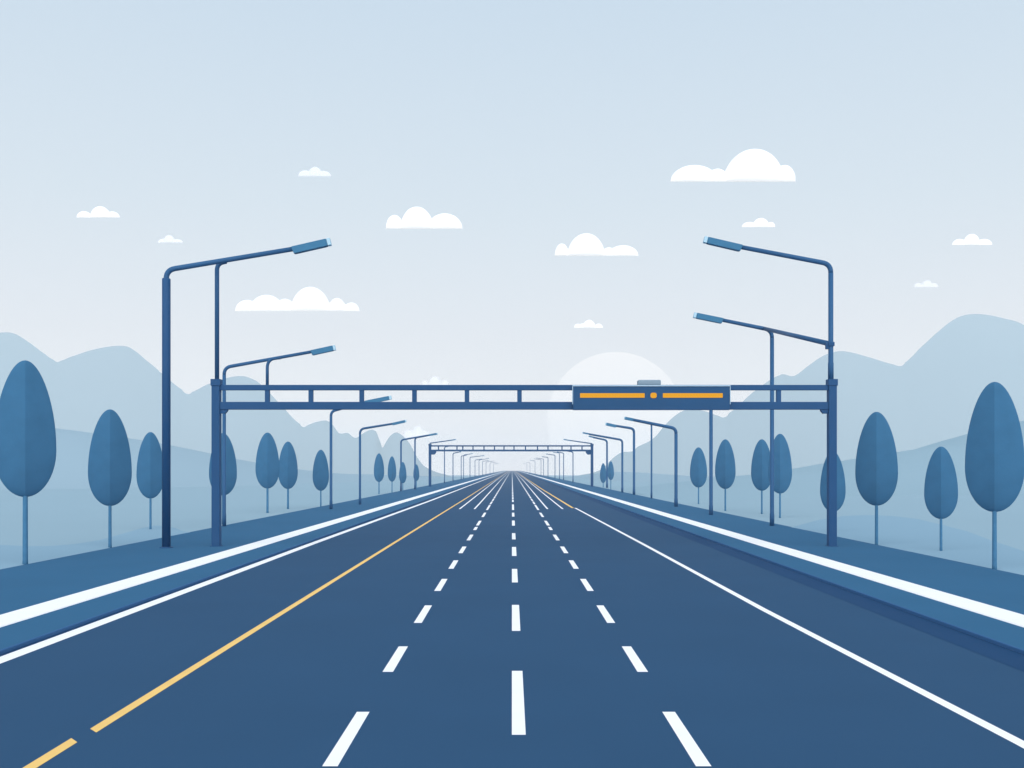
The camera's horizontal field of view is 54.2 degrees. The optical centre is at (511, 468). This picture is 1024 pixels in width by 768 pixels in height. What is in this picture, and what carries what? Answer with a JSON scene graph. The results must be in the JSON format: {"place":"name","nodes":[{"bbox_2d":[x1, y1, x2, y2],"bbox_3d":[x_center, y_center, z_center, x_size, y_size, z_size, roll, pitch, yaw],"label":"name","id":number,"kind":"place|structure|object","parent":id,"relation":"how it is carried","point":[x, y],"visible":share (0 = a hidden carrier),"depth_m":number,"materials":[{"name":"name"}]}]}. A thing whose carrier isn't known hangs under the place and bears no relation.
{"place":"outdoors","nodes":[
{"label":"outdoors","id":0,"kind":"place"},
{"bbox_2d":[0,526,188,568],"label":"meadow","id":1,"kind":"structure","parent":0,"point":[11,555],"depth_m":57.24,"materials":[{"name":"blue"}]},
{"bbox_2d":[77,206,119,217],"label":"cloud","id":2,"kind":"structure","parent":0,"point":[100,212],"depth_m":3287.24,"materials":[{"name":"white"}]},
{"bbox_2d":[0,332,450,476],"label":"mountain","id":3,"kind":"structure","parent":0,"point":[86,390],"depth_m":516.53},
{"bbox_2d":[0,428,459,489],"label":"hill","id":4,"kind":"structure","parent":0,"point":[189,467],"depth_m":278.41,"materials":[{"name":"blue"}]},
{"bbox_2d":[0,471,504,649],"bbox_3d":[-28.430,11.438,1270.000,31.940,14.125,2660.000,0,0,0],"label":"verge","id":5,"kind":"structure","parent":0,"point":[40,598],"depth_m":45.60,"materials":[{"name":"blue paint"}]},
{"bbox_2d":[159,238,331,547],"bbox_3d":[-14.826,-4.208,55.800,9.504,17.316,0.575,0,0,0],"label":"street lamp","id":6,"kind":"object","parent":5,"relation":"on","point":[166,392],"visible":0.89,"depth_m":55.63,"materials":[{"name":"metal"}]},
{"bbox_2d":[222,345,335,525],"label":"street lamp","id":7,"kind":"object","parent":5,"relation":"on","point":[327,349],"visible":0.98,"depth_m":76.88,"materials":[{"name":"metal"}]},
{"bbox_2d":[329,396,391,508],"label":"street lamp","id":8,"kind":"object","parent":5,"relation":"on","point":[385,398],"visible":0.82,"depth_m":109.86,"materials":[{"name":"metal"}]},
{"bbox_2d":[359,420,406,504],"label":"street lamp","id":9,"kind":"object","parent":5,"relation":"on","point":[381,425],"visible":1,"depth_m":123.87,"materials":[{"name":"metal"}]},
{"bbox_2d":[400,433,436,490],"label":"street lamp","id":10,"kind":"object","parent":5,"relation":"on","point":[401,449],"visible":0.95,"depth_m":199.86,"materials":[{"name":"metal"}]},
{"bbox_2d":[414,433,437,488],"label":"street lamp","id":11,"kind":"object","parent":5,"relation":"on","point":[415,461],"visible":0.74,"depth_m":215.86,"materials":[{"name":"metal"}]},
{"bbox_2d":[444,447,445,482],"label":"street lamp","id":12,"kind":"object","parent":5,"relation":"on","point":[444,464],"visible":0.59,"depth_m":310.96,"materials":[{"name":"metal"}]},
{"bbox_2d":[428,444,593,486],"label":"sign gantry","id":13,"kind":"object","parent":5,"relation":"on","point":[433,452],"visible":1,"depth_m":250.82,"materials":[{"name":"metal"}]},
{"bbox_2d":[235,287,359,310],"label":"cloud","id":14,"kind":"structure","parent":0,"point":[310,299],"depth_m":3272.83,"materials":[{"name":"white"}]},
{"bbox_2d":[386,207,462,228],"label":"cloud","id":15,"kind":"structure","parent":0,"point":[416,218],"depth_m":3272.20,"materials":[{"name":"white"}]},
{"bbox_2d":[429,439,455,443],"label":"street lamp","id":16,"kind":"object","parent":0,"point":[442,441],"visible":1,"depth_m":250.88,"materials":[{"name":"metal"}]},
{"bbox_2d":[0,471,1023,767],"bbox_3d":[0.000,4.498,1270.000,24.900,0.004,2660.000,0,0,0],"label":"road","id":17,"kind":"structure","parent":0,"point":[510,619],"depth_m":22.67,"materials":[{"name":"blue asphalt"}]},
{"bbox_2d":[0,476,491,655],"bbox_3d":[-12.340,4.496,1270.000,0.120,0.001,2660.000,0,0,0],"label":"gutter","id":18,"kind":"object","parent":17,"relation":"on","point":[170,593],"visible":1,"depth_m":34.19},
{"bbox_2d":[0,473,499,653],"bbox_3d":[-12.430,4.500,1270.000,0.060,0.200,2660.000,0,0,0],"label":"kerb","id":19,"kind":"structure","parent":17,"relation":"on","point":[32,640],"depth_m":34.25,"materials":[{"name":"concrete"}]},
{"bbox_2d":[518,471,1023,671],"bbox_3d":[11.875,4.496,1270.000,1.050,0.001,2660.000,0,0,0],"label":"gutter","id":20,"kind":"object","parent":17,"relation":"on","point":[1006,656],"visible":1,"depth_m":32.70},
{"bbox_2d":[524,473,1023,653],"bbox_3d":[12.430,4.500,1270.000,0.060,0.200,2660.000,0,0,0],"label":"kerb","id":21,"kind":"structure","parent":17,"relation":"on","point":[991,640],"depth_m":34.25,"materials":[{"name":"concrete"}]},
{"bbox_2d":[0,475,1023,550],"bbox_3d":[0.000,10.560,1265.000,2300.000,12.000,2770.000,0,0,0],"label":"ground","id":22,"kind":"structure","parent":0,"point":[64,516],"depth_m":112.59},
{"bbox_2d":[0,360,55,564],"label":"tree","id":23,"kind":"object","parent":22,"relation":"on","point":[27,444],"visible":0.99,"depth_m":47.24,"materials":[{"name":"blue plant"}]},
{"bbox_2d":[88,409,131,547],"bbox_3d":[-23.204,0.607,57.721,2.234,8.106,0.852,0,0,-40],"label":"tree","id":24,"kind":"object","parent":22,"relation":"on","point":[109,470],"visible":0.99,"depth_m":57.47,"materials":[{"name":"blue plant"}]},
{"bbox_2d":[136,432,161,528],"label":"tree","id":25,"kind":"object","parent":22,"relation":"on","point":[149,472],"visible":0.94,"depth_m":74.53,"materials":[{"name":"blue plant"}]},
{"bbox_2d":[209,435,236,494],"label":"tree","id":26,"kind":"object","parent":22,"relation":"on","point":[231,471],"visible":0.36,"depth_m":82.91,"materials":[{"name":"blue plant"}]},
{"bbox_2d":[255,433,278,512],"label":"tree","id":27,"kind":"object","parent":22,"relation":"on","point":[267,466],"visible":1,"depth_m":103.39,"materials":[{"name":"blue plant"}]},
{"bbox_2d":[279,442,297,508],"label":"tree","id":28,"kind":"object","parent":22,"relation":"on","point":[288,470],"visible":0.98,"depth_m":113.78,"materials":[{"name":"blue plant"}]},
{"bbox_2d":[313,450,328,506],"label":"tree","id":29,"kind":"object","parent":22,"relation":"on","point":[320,474],"visible":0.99,"depth_m":116.74,"materials":[{"name":"blue plant"}]},
{"bbox_2d":[374,453,383,493],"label":"tree","id":30,"kind":"object","parent":22,"relation":"on","point":[378,469],"visible":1,"depth_m":182.24,"materials":[{"name":"blue plant"}]},
{"bbox_2d":[388,456,395,492],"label":"tree","id":31,"kind":"object","parent":22,"relation":"on","point":[391,470],"visible":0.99,"depth_m":182.26,"materials":[{"name":"blue plant"}]},
{"bbox_2d":[399,462,405,490],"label":"tree","id":32,"kind":"object","parent":22,"relation":"on","point":[402,474],"visible":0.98,"depth_m":198.14,"materials":[{"name":"blue plant"}]},
{"bbox_2d":[413,464,418,488],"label":"tree","id":33,"kind":"object","parent":22,"relation":"on","point":[417,473],"visible":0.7,"depth_m":222.35,"materials":[{"name":"blue plant"}]},
{"bbox_2d":[600,463,605,487],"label":"tree","id":34,"kind":"object","parent":22,"relation":"on","point":[603,474],"visible":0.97,"depth_m":246.35,"materials":[{"name":"blue plant"}]},
{"bbox_2d":[608,461,613,488],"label":"tree","id":35,"kind":"object","parent":22,"relation":"on","point":[610,471],"visible":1,"depth_m":222.32,"materials":[{"name":"blue plant"}]},
{"bbox_2d":[690,447,706,503],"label":"tree","id":36,"kind":"object","parent":22,"relation":"on","point":[698,471],"visible":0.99,"depth_m":130.07,"materials":[{"name":"blue plant"}]},
{"bbox_2d":[715,439,735,510],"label":"tree","id":37,"kind":"object","parent":22,"relation":"on","point":[725,470],"visible":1,"depth_m":108.35,"materials":[{"name":"blue plant"}]},
{"bbox_2d":[751,439,769,513],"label":"tree","id":38,"kind":"object","parent":22,"relation":"on","point":[759,468],"visible":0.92,"depth_m":101.14,"materials":[{"name":"blue plant"}]},
{"bbox_2d":[768,434,791,517],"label":"tree","id":39,"kind":"object","parent":22,"relation":"on","point":[782,469],"visible":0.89,"depth_m":92.80,"materials":[{"name":"blue plant"}]},
{"bbox_2d":[820,454,845,510],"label":"tree","id":40,"kind":"object","parent":22,"relation":"on","point":[841,489],"visible":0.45,"depth_m":71.04,"materials":[{"name":"blue plant"}]},
{"bbox_2d":[855,412,897,544],"bbox_3d":[21.586,0.636,59.221,2.257,8.047,0.861,0,0,1],"label":"tree","id":41,"kind":"object","parent":22,"relation":"on","point":[876,471],"visible":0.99,"depth_m":58.96,"materials":[{"name":"blue plant"}]},
{"bbox_2d":[924,447,957,550],"bbox_3d":[23.712,1.708,55.273,1.637,5.904,0.624,0,0,5],"label":"tree","id":42,"kind":"object","parent":22,"relation":"on","point":[941,491],"visible":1,"depth_m":55.08,"materials":[{"name":"blue plant"}]},
{"bbox_2d":[965,382,1023,569],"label":"tree","id":43,"kind":"object","parent":22,"relation":"on","point":[994,463],"visible":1,"depth_m":44.89,"materials":[{"name":"blue plant"}]},
{"bbox_2d":[0,0,1023,474],"label":"sky","id":44,"kind":"structure","parent":0,"point":[212,129],"materials":[{"name":"blue"}]},
{"bbox_2d":[563,439,591,443],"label":"street lamp","id":45,"kind":"object","parent":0,"point":[577,441],"visible":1,"depth_m":250.88,"materials":[{"name":"metal"}]},
{"bbox_2d":[574,320,602,327],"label":"cloud","id":46,"kind":"structure","parent":0,"point":[588,324],"depth_m":3290.95,"materials":[{"name":"white"}]},
{"bbox_2d":[555,233,637,255],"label":"cloud","id":47,"kind":"structure","parent":0,"point":[586,244],"depth_m":3273.54,"materials":[{"name":"white"}]},
{"bbox_2d":[547,352,682,474],"bbox_3d":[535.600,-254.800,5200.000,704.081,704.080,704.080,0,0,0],"label":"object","id":48,"kind":"object","parent":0,"point":[615,368],"visible":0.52,"depth_m":4943.23,"materials":[{"name":"white"}]},
{"bbox_2d":[562,472,715,481],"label":"hill","id":49,"kind":"structure","parent":0,"point":[639,477],"depth_m":387.47,"materials":[{"name":"blue"}]},
{"bbox_2d":[651,425,651,497],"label":"street lamp","id":50,"kind":"object","parent":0,"point":[651,461],"visible":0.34,"depth_m":149.87,"materials":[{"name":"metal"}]},
{"bbox_2d":[670,149,795,181],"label":"cloud","id":51,"kind":"structure","parent":0,"point":[754,165],"depth_m":3258.91,"materials":[{"name":"white"}]},
{"bbox_2d":[742,218,774,226],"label":"cloud","id":52,"kind":"structure","parent":0,"point":[760,222],"depth_m":3288.88,"materials":[{"name":"white"}]},
{"bbox_2d":[519,471,1023,649],"bbox_3d":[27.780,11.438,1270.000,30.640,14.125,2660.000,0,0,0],"label":"verge","id":53,"kind":"structure","parent":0,"point":[986,601],"depth_m":44.67,"materials":[{"name":"blue"}]},
{"bbox_2d":[210,263,837,546],"bbox_3d":[0.693,-3.731,57.000,35.642,16.422,0.570,0,0,0],"label":"sign gantry","id":54,"kind":"object","parent":53,"relation":"on","point":[219,407],"visible":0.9,"depth_m":56.84,"materials":[{"name":"metal"}]},
{"bbox_2d":[572,380,730,409],"bbox_3d":[7.882,-4.193,56.780,8.940,1.709,0.600,0,0,0],"label":"message sign","id":55,"kind":"object","parent":54,"relation":"attached to","point":[648,395],"visible":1,"depth_m":56.52,"materials":[{"name":"blue metal"}]},
{"bbox_2d":[703,236,834,378],"bbox_3d":[14.620,-9.177,57.000,7.444,8.135,0.340,0,0,0],"label":"street lamp","id":56,"kind":"object","parent":54,"relation":"on","point":[737,247],"visible":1,"depth_m":56.87,"materials":[{"name":"metal"}]},
{"bbox_2d":[553,452,559,478],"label":"street lamp","id":57,"kind":"object","parent":53,"relation":"on","point":[559,463],"visible":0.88,"depth_m":431.43,"materials":[{"name":"metal"}]},
{"bbox_2d":[558,452,563,479],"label":"street lamp","id":58,"kind":"object","parent":53,"relation":"on","point":[563,464],"visible":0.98,"depth_m":397.13,"materials":[{"name":"metal"}]},
{"bbox_2d":[588,436,607,487],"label":"street lamp","id":59,"kind":"object","parent":53,"relation":"on","point":[606,458],"visible":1,"depth_m":234.82,"materials":[{"name":"metal"}]},
{"bbox_2d":[582,432,622,491],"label":"street lamp","id":60,"kind":"object","parent":53,"relation":"on","point":[619,439],"visible":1,"depth_m":187.86,"materials":[{"name":"metal"}]},
{"bbox_2d":[605,423,634,494],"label":"street lamp","id":61,"kind":"object","parent":53,"relation":"on","point":[619,426],"visible":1,"depth_m":171.80,"materials":[{"name":"metal"}]},
{"bbox_2d":[624,417,677,506],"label":"street lamp","id":62,"kind":"object","parent":53,"relation":"on","point":[674,429],"visible":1,"depth_m":116.85,"materials":[{"name":"metal"}]},
{"bbox_2d":[709,410,712,514],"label":"pole","id":63,"kind":"object","parent":53,"relation":"on","point":[710,462],"visible":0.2,"depth_m":95.85,"materials":[{"name":"metal"}]},
{"bbox_2d":[693,312,827,525],"bbox_3d":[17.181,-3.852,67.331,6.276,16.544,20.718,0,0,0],"label":"street lamp","id":64,"kind":"object","parent":53,"relation":"on","point":[720,320],"visible":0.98,"depth_m":77.36,"materials":[{"name":"metal"}]},
{"bbox_2d":[579,314,1023,475],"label":"mountain","id":65,"kind":"structure","parent":0,"point":[929,391],"depth_m":514.42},
{"bbox_2d":[624,421,1023,500],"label":"hill","id":66,"kind":"structure","parent":0,"point":[912,469],"depth_m":198.02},
{"bbox_2d":[793,515,1023,574],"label":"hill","id":67,"kind":"structure","parent":0,"point":[919,536],"depth_m":64.63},
{"bbox_2d":[952,234,991,244],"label":"cloud","id":68,"kind":"structure","parent":0,"point":[971,239],"depth_m":3287.87,"materials":[{"name":"white"}]}
]}

